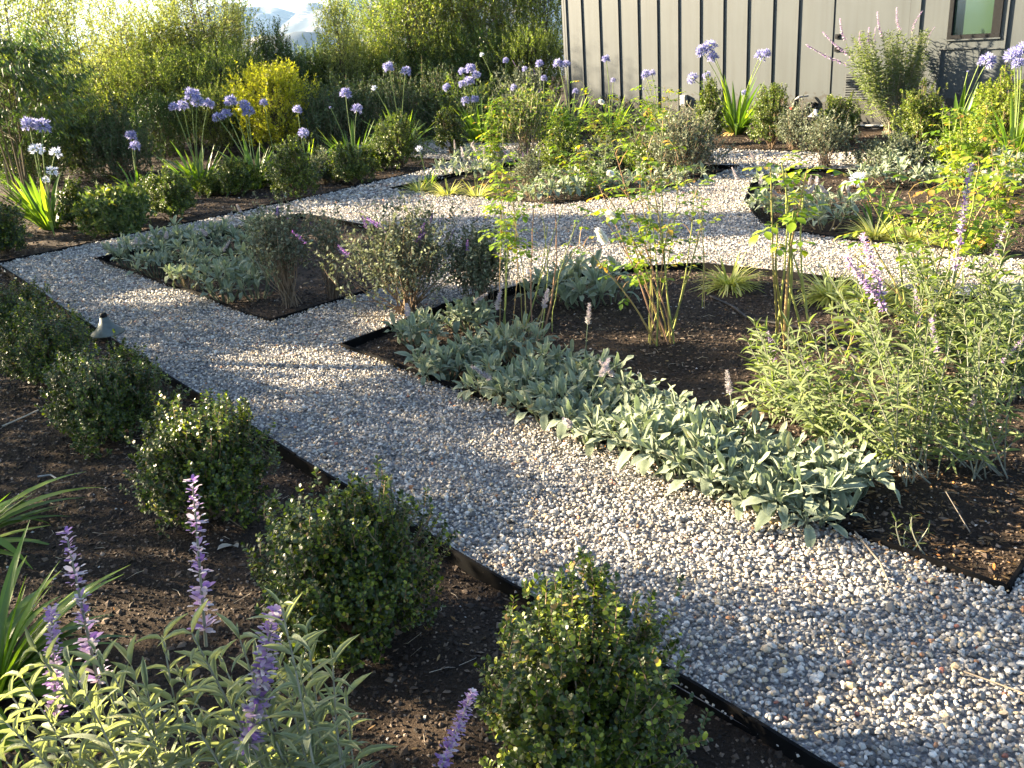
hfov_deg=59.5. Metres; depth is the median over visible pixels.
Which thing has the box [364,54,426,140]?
rosemary bush
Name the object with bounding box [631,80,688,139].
rose bush
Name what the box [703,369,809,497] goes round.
lambs ear
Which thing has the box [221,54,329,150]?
yellow shrub
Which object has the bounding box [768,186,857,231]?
lambs ear
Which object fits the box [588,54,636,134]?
agapanthus
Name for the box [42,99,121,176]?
hedge shrub
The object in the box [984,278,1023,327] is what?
lambs ear
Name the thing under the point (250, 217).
lambs ear
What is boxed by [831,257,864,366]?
rose bush
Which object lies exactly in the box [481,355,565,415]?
lambs ear
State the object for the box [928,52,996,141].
agapanthus
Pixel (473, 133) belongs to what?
agapanthus
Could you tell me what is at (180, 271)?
lambs ear
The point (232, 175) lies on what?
box shrub
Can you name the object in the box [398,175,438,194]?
grass tuft
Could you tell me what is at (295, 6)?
sky
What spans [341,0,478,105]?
hedge tree
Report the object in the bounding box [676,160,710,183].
lambs ear
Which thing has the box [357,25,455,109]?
hedge shrub
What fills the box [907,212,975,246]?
grass tuft
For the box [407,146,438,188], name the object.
agapanthus
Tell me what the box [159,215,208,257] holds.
lambs ear
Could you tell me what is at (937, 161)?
lambs ear
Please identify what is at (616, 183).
lambs ear
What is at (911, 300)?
grass tuft
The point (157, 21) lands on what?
hedge tree
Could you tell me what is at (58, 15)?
hedge tree
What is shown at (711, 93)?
box shrub
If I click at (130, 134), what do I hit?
agapanthus
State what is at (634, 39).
garden building
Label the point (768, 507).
lambs ear
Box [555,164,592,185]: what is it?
lambs ear
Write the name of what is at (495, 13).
hedge tree
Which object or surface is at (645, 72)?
agapanthus
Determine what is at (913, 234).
grass tuft
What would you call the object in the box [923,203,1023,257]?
rose bush
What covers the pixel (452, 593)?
dry straw
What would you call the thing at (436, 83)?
rosemary bush
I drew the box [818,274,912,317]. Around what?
grass tuft
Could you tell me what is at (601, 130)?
rose bush
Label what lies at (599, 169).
lambs ear
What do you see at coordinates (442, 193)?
grass tuft
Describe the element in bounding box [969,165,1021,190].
lambs ear
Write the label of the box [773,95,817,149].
twiggy bush
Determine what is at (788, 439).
lambs ear
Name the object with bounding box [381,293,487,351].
lambs ear
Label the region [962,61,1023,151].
box shrub
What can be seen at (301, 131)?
agapanthus
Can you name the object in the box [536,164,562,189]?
lambs ear
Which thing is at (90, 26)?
hedge tree
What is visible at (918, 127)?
box shrub
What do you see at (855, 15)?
door
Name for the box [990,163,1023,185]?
lambs ear
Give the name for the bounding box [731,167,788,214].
lambs ear
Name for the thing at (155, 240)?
lambs ear
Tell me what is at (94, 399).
box shrub
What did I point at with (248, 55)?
hedge shrub
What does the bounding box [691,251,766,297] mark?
grass tuft
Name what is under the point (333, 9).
hedge tree
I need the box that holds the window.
[945,0,1003,40]
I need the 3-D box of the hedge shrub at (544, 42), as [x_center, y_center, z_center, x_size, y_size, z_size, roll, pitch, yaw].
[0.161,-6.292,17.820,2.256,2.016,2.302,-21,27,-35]
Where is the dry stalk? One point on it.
(958, 512)
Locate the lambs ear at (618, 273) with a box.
[574,256,651,304]
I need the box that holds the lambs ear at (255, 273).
[223,247,281,301]
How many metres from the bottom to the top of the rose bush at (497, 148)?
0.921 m
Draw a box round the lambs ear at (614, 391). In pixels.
[590,370,678,423]
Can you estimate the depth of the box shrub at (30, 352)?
4.83 m
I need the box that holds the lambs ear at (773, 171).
[747,151,802,190]
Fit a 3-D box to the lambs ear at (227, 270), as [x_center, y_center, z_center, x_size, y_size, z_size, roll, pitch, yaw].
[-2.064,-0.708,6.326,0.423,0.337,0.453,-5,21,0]
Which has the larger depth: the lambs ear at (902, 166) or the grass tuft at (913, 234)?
the lambs ear at (902, 166)
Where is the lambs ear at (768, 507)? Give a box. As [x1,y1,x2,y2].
[707,438,819,525]
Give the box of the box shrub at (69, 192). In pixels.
[53,176,90,226]
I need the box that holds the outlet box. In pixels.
[680,95,686,104]
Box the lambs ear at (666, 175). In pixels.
[653,163,689,186]
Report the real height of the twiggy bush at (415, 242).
0.856 m
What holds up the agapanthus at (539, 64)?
on the ground
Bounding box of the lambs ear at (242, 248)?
[233,228,272,269]
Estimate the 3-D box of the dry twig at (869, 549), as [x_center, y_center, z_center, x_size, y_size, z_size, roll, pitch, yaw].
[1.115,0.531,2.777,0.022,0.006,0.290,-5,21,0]
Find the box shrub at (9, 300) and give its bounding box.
[0,276,57,335]
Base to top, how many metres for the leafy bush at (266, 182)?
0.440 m
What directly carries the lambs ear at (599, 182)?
on the ground
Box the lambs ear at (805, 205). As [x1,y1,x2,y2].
[765,175,814,223]
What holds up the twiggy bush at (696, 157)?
on the ground
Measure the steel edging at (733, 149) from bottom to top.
0.109 m
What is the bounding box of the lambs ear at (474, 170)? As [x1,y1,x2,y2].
[456,146,495,180]
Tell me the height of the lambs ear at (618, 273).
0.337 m
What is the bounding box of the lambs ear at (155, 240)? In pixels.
[133,224,184,260]
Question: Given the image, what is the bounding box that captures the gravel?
[0,140,1023,767]
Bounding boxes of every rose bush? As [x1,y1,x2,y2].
[460,97,512,170]
[469,151,550,330]
[516,176,598,331]
[523,80,592,144]
[539,132,631,196]
[570,110,723,345]
[574,95,638,149]
[609,97,660,143]
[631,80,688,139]
[675,182,709,307]
[742,150,830,348]
[824,155,1023,334]
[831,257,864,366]
[922,95,1005,196]
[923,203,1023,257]
[953,135,1023,226]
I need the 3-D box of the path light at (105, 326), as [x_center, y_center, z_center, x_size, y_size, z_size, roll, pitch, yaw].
[-2.121,-0.155,4.767,0.170,0.468,0.170,-5,21,0]
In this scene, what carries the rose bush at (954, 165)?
on the ground
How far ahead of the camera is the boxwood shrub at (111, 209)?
8.98 m
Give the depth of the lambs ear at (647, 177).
9.35 m
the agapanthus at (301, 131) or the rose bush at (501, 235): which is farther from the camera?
the agapanthus at (301, 131)
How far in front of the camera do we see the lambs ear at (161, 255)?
7.20 m
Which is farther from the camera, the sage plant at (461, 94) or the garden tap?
the sage plant at (461, 94)
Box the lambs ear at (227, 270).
[185,256,247,303]
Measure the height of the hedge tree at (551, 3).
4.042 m
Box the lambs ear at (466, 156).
[444,141,481,165]
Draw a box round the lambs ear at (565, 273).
[513,262,578,305]
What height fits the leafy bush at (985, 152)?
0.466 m
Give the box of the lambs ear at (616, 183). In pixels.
[595,171,643,195]
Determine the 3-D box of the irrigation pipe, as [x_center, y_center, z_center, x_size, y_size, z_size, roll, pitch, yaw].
[4.428,-3.980,13.174,0.092,0.322,0.080,16,29,41]
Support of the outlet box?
attached to the garden building
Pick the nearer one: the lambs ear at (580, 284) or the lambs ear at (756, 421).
the lambs ear at (756, 421)
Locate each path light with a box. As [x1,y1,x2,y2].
[90,312,124,358]
[808,107,822,117]
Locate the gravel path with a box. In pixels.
[4,142,1023,767]
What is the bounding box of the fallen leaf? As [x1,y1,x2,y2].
[217,543,232,549]
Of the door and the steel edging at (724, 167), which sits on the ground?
the steel edging at (724, 167)
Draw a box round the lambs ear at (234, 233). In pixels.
[200,217,248,254]
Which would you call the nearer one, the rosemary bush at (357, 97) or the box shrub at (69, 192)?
the box shrub at (69, 192)
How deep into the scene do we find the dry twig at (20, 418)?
4.54 m
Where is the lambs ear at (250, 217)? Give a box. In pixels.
[236,204,274,241]
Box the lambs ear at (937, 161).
[928,158,976,182]
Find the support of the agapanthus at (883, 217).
on the ground
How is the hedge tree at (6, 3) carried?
on the ground
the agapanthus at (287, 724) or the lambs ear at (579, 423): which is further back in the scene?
the lambs ear at (579, 423)
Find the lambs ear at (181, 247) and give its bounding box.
[165,227,216,273]
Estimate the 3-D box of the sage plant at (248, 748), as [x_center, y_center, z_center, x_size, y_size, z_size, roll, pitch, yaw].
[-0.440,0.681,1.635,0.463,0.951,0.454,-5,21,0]
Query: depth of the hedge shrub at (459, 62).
17.79 m
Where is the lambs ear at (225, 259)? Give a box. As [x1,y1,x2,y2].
[194,244,255,280]
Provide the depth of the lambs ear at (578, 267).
5.98 m
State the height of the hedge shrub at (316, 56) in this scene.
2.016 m
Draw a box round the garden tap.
[790,95,808,109]
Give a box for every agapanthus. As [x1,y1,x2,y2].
[0,116,79,235]
[0,471,97,568]
[0,520,133,767]
[112,130,150,193]
[152,87,228,191]
[208,94,290,197]
[238,717,291,767]
[253,98,282,162]
[266,105,334,172]
[317,87,381,167]
[362,61,436,153]
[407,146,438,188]
[442,63,514,142]
[480,52,513,132]
[510,60,573,140]
[551,58,598,132]
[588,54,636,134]
[628,69,685,131]
[687,39,787,135]
[831,171,905,227]
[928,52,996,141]
[984,41,1023,160]
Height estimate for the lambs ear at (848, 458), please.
0.263 m
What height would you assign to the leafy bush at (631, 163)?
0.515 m
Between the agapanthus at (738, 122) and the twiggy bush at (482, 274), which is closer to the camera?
the twiggy bush at (482, 274)
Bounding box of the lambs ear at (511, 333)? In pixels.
[480,288,558,361]
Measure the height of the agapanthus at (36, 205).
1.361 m
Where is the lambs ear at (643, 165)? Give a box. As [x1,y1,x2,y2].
[632,157,672,175]
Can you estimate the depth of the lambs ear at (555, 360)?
4.39 m
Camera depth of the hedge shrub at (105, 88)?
16.70 m
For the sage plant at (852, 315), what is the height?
0.826 m
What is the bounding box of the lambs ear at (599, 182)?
[567,173,611,198]
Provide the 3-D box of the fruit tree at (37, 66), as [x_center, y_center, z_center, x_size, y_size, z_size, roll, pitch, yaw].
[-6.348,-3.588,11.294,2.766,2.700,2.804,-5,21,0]
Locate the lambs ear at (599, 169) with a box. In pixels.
[586,160,626,185]
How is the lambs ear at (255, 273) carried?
on the ground
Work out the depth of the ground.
3.38 m
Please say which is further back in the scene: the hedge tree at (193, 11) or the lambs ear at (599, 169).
the hedge tree at (193, 11)
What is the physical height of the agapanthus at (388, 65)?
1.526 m
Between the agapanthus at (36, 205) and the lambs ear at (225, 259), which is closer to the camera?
the lambs ear at (225, 259)
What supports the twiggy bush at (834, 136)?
on the ground
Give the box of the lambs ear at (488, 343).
[443,289,515,374]
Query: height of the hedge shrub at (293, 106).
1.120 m
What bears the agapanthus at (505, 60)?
on the ground
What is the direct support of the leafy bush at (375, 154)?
on the ground
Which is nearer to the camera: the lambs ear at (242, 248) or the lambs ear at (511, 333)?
the lambs ear at (511, 333)
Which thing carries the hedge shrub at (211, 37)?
on the ground
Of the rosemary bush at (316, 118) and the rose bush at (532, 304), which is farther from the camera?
the rosemary bush at (316, 118)
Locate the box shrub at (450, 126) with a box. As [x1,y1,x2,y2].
[432,106,468,155]
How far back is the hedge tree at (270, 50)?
17.22 m
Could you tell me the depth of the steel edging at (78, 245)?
9.36 m
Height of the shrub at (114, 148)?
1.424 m
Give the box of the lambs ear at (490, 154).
[471,143,512,170]
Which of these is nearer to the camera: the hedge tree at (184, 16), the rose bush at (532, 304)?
the rose bush at (532, 304)
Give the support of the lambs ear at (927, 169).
on the ground
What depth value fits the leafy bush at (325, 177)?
11.46 m
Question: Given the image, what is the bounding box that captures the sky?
[0,0,328,57]
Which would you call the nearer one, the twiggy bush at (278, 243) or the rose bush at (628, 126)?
the twiggy bush at (278, 243)
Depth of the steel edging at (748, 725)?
2.75 m
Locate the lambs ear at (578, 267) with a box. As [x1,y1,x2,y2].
[548,249,606,289]
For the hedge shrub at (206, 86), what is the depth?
16.71 m
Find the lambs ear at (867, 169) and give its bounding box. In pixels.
[838,161,897,188]
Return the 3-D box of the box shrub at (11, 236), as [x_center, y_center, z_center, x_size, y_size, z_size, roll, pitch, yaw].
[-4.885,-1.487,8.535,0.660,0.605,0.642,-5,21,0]
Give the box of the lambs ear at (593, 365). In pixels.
[552,302,636,400]
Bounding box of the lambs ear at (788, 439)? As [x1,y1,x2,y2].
[744,431,861,510]
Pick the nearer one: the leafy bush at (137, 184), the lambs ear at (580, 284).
the lambs ear at (580, 284)
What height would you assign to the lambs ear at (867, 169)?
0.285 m
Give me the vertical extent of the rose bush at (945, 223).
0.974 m
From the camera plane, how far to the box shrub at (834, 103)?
11.38 m
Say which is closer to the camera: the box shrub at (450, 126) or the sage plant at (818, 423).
the sage plant at (818, 423)
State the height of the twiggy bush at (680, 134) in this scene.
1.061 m
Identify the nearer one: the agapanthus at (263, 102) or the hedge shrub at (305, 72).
the agapanthus at (263, 102)
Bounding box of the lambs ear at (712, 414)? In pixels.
[661,397,761,470]
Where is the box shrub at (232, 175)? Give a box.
[209,154,260,196]
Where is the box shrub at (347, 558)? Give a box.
[240,455,460,684]
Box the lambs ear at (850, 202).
[814,184,866,219]
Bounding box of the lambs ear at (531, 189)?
[515,176,560,201]
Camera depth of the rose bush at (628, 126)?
10.94 m
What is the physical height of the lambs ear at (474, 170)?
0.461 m
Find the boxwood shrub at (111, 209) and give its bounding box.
[70,179,157,238]
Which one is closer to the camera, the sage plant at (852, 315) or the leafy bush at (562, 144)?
the sage plant at (852, 315)
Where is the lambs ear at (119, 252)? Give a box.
[101,232,154,267]
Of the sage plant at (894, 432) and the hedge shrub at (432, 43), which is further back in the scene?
the hedge shrub at (432, 43)
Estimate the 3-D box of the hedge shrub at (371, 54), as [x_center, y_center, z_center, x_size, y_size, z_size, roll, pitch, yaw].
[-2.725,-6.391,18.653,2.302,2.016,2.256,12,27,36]
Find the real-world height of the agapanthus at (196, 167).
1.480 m
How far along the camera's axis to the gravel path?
3.02 m
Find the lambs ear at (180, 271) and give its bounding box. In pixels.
[158,240,229,290]
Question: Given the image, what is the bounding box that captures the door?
[830,0,910,121]
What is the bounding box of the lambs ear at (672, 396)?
[599,359,712,447]
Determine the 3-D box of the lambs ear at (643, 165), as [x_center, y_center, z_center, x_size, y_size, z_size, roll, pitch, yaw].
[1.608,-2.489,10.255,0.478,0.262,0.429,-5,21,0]
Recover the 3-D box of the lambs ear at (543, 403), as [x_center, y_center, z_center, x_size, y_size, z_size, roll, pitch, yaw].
[0.128,0.039,3.851,0.598,0.414,0.394,-5,21,0]
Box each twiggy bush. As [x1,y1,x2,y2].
[231,191,321,307]
[292,179,484,321]
[302,200,361,299]
[444,210,514,306]
[505,143,546,195]
[626,88,735,178]
[662,142,721,169]
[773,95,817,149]
[795,103,860,168]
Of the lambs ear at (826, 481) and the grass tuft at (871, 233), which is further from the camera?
the grass tuft at (871, 233)
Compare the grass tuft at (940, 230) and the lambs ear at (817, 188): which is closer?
the grass tuft at (940, 230)
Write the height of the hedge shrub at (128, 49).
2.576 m
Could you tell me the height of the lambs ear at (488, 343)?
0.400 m
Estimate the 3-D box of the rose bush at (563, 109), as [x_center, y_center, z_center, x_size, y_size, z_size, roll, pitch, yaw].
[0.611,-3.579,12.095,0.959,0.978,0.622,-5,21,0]
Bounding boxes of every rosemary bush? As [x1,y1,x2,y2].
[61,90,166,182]
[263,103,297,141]
[280,75,361,151]
[315,64,384,144]
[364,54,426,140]
[411,57,464,139]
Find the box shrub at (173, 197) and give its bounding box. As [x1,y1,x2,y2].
[139,160,197,218]
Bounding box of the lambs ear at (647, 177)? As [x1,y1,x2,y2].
[625,168,660,190]
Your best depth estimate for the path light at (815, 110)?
11.95 m
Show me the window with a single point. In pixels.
(971, 18)
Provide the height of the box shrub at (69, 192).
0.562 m
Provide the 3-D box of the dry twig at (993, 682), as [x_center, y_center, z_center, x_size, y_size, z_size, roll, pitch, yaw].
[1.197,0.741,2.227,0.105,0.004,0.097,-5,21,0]
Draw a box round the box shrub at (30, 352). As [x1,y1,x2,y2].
[0,290,101,384]
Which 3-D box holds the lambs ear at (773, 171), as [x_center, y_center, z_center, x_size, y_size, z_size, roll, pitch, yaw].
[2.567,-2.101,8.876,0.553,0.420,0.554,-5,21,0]
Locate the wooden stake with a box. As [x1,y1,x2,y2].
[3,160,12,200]
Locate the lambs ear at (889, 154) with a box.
[866,144,907,170]
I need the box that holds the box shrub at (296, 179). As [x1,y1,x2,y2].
[263,132,326,199]
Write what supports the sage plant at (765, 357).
on the ground
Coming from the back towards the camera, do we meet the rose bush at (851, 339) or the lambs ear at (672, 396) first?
the rose bush at (851, 339)
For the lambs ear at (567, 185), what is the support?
on the ground
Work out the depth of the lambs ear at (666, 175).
9.33 m
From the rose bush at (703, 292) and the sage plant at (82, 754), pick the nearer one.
the sage plant at (82, 754)
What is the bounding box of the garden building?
[561,0,1023,130]
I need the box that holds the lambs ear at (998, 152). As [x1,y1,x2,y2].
[989,144,1023,165]
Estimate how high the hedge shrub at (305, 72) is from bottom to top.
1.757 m
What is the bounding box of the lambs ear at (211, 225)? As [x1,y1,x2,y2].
[182,211,231,256]
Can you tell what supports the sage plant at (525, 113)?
on the ground
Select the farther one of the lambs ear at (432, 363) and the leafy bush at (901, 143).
the leafy bush at (901, 143)
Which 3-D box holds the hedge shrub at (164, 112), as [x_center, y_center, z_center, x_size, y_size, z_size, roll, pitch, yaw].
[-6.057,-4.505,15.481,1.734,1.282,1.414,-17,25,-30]
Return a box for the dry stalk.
[946,492,969,532]
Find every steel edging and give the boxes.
[0,160,449,263]
[0,265,838,767]
[94,213,439,322]
[338,262,1023,593]
[390,155,738,205]
[419,139,998,158]
[744,168,1023,259]
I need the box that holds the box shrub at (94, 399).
[34,328,190,458]
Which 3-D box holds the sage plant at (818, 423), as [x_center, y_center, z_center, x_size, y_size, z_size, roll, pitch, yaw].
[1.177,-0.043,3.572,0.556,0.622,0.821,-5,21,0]
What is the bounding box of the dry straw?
[0,289,999,763]
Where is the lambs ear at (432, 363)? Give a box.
[394,332,485,384]
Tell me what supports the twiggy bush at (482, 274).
on the ground
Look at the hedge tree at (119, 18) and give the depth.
16.89 m
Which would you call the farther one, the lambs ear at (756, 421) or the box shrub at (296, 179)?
the box shrub at (296, 179)
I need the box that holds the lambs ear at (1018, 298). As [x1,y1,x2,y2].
[985,283,1023,343]
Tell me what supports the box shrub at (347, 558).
on the ground
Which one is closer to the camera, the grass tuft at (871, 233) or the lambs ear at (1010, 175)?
the grass tuft at (871, 233)
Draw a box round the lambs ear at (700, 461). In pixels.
[652,421,770,500]
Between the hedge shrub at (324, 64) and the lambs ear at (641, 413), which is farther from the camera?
the hedge shrub at (324, 64)
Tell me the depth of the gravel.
3.40 m
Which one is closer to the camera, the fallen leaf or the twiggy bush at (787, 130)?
the fallen leaf
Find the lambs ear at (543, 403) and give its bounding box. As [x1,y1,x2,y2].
[470,357,610,430]
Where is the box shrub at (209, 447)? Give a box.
[117,388,282,540]
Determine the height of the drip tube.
0.043 m
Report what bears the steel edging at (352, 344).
on the ground
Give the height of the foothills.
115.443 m
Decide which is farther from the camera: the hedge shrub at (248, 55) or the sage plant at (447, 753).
the hedge shrub at (248, 55)
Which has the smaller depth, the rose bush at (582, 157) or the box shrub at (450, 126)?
the rose bush at (582, 157)
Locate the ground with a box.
[0,65,1023,767]
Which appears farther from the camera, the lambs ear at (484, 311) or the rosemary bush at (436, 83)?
the rosemary bush at (436, 83)
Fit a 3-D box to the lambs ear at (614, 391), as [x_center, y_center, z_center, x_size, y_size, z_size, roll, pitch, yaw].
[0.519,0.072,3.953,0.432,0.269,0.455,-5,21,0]
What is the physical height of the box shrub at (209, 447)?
0.552 m
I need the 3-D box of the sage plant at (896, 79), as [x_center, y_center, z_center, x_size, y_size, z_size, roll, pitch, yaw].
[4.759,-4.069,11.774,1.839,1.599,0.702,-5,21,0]
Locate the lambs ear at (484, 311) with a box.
[431,291,502,334]
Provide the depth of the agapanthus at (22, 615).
2.58 m
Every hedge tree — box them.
[0,0,85,176]
[0,0,111,160]
[0,0,141,116]
[56,0,178,148]
[96,0,206,81]
[115,0,266,127]
[119,0,264,135]
[208,0,264,61]
[240,13,309,104]
[307,0,374,106]
[327,0,445,93]
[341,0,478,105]
[382,0,494,71]
[394,0,541,96]
[436,0,560,90]
[475,0,564,106]
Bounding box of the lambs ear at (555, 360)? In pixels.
[513,336,589,384]
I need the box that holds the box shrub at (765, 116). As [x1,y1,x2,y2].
[746,82,798,148]
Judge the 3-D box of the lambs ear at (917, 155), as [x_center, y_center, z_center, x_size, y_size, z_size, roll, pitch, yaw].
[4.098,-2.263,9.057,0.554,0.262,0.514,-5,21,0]
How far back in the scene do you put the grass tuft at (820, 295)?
5.40 m
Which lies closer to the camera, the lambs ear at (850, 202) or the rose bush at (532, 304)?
the rose bush at (532, 304)
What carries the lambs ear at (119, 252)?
on the ground
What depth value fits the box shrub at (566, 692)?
1.88 m
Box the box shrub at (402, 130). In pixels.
[369,109,430,168]
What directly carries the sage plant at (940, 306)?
on the ground
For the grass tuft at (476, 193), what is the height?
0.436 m
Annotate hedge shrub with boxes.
[0,22,90,182]
[0,50,115,184]
[0,101,75,193]
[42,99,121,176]
[60,59,148,130]
[64,17,185,133]
[89,36,218,152]
[111,44,250,146]
[111,85,209,159]
[123,7,263,92]
[154,30,269,145]
[170,72,256,153]
[203,46,289,131]
[218,96,281,150]
[243,45,327,100]
[269,83,334,143]
[285,30,365,97]
[292,39,380,105]
[320,29,422,121]
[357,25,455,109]
[391,18,502,94]
[424,22,556,103]
[475,11,565,109]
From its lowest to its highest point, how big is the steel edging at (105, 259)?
0.105 m
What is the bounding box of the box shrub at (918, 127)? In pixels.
[883,77,949,143]
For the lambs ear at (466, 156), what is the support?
on the ground
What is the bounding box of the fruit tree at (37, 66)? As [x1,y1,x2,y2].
[0,6,103,199]
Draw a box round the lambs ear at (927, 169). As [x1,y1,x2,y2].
[908,163,950,189]
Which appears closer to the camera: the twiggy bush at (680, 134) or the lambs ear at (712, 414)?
the lambs ear at (712, 414)
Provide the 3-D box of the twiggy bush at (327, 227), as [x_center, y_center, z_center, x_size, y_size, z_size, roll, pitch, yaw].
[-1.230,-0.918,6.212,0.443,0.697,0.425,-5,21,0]
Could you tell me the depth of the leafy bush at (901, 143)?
9.14 m
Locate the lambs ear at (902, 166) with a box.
[874,156,922,185]
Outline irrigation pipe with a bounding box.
[809,102,816,124]
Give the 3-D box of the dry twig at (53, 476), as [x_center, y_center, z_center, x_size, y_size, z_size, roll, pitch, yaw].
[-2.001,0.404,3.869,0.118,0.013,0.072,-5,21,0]
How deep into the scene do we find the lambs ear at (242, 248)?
7.15 m
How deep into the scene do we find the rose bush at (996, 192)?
6.66 m
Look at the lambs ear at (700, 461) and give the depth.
3.18 m
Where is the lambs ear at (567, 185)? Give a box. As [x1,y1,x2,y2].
[540,175,586,200]
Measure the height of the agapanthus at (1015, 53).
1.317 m
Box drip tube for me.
[709,295,864,364]
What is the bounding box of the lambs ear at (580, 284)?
[540,262,616,310]
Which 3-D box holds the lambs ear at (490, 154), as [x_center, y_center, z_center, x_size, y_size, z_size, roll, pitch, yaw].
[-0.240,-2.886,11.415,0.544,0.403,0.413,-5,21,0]
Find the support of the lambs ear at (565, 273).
on the ground
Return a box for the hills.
[13,0,563,104]
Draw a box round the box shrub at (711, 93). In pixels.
[694,70,726,144]
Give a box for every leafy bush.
[131,174,157,201]
[193,168,225,197]
[254,158,290,186]
[305,145,341,184]
[358,140,394,171]
[530,123,597,170]
[567,130,640,171]
[622,134,665,172]
[842,129,942,174]
[922,125,1008,170]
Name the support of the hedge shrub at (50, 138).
on the ground
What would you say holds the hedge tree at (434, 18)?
on the ground
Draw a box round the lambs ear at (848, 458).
[786,430,900,512]
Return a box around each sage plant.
[0,526,217,767]
[156,474,397,767]
[413,688,478,767]
[418,61,512,140]
[488,77,558,167]
[491,60,563,119]
[727,311,832,425]
[755,313,897,453]
[806,7,936,133]
[816,232,962,397]
[822,307,971,486]
[885,162,1021,382]
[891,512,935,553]
[903,301,1023,480]
[958,221,1023,399]
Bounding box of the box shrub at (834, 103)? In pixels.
[811,91,865,144]
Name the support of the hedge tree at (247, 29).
on the ground
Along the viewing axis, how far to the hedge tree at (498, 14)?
18.56 m
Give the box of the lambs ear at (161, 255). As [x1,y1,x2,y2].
[123,240,176,278]
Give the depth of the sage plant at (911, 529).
2.84 m
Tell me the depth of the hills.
2656.88 m
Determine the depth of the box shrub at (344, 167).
11.16 m
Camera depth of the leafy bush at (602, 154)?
10.60 m
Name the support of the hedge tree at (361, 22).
on the ground
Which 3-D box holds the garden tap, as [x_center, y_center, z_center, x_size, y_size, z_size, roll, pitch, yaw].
[4.240,-4.144,13.222,0.261,0.238,0.145,16,29,41]
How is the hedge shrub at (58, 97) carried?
on the ground
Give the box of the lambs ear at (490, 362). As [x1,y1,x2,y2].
[451,349,529,401]
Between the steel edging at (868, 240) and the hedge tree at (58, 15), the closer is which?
the steel edging at (868, 240)
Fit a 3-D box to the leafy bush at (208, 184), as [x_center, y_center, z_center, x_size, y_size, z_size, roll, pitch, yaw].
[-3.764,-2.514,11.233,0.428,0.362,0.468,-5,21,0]
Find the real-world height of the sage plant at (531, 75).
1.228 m
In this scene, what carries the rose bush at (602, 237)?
on the ground
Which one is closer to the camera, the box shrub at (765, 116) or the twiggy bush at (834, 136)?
the twiggy bush at (834, 136)
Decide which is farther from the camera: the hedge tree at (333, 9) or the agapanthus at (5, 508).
the hedge tree at (333, 9)
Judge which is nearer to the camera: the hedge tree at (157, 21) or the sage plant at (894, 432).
the sage plant at (894, 432)
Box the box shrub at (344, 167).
[323,138,380,183]
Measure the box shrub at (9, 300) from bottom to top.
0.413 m
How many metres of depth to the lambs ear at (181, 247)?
7.27 m
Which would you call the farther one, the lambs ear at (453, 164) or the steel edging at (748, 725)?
the lambs ear at (453, 164)
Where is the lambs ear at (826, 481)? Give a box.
[743,455,866,550]
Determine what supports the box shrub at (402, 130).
on the ground
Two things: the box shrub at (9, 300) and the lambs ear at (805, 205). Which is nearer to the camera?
the box shrub at (9, 300)
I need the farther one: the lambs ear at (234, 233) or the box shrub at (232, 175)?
the box shrub at (232, 175)
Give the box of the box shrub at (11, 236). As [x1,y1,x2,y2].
[0,196,32,255]
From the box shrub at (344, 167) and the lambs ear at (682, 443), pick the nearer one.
the lambs ear at (682, 443)
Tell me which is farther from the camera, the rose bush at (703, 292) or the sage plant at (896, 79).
the sage plant at (896, 79)
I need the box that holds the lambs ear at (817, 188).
[774,173,834,208]
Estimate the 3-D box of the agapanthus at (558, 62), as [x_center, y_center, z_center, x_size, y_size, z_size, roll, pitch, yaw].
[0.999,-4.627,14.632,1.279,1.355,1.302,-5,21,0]
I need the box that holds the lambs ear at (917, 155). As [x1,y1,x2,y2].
[893,147,938,166]
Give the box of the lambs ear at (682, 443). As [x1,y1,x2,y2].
[617,406,728,483]
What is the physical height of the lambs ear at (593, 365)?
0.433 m
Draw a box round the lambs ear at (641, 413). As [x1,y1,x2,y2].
[586,393,681,468]
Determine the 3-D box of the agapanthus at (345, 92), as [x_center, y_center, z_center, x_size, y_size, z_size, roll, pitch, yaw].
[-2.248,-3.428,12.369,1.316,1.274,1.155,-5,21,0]
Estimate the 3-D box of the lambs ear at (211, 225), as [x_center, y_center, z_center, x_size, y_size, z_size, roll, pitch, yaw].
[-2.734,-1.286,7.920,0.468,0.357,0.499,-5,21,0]
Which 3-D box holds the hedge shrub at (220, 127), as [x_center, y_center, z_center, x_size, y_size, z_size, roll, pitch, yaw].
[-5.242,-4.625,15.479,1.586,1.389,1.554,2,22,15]
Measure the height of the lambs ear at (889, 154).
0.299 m
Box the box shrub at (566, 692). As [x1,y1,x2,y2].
[474,546,713,767]
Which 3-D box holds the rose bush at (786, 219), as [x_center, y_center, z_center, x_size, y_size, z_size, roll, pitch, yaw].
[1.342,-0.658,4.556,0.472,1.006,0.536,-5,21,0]
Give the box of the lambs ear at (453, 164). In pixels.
[432,140,473,175]
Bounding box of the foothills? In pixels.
[238,18,510,82]
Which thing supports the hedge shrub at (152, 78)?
on the ground
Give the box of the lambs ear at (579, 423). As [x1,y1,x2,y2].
[546,392,635,457]
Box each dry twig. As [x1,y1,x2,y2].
[2,410,38,426]
[38,474,58,479]
[854,531,889,582]
[964,671,1023,693]
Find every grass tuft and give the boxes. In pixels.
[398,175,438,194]
[428,179,468,197]
[456,178,497,200]
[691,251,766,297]
[784,262,877,313]
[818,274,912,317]
[838,210,922,244]
[871,272,979,324]
[876,212,943,245]
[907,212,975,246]
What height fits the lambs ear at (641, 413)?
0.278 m

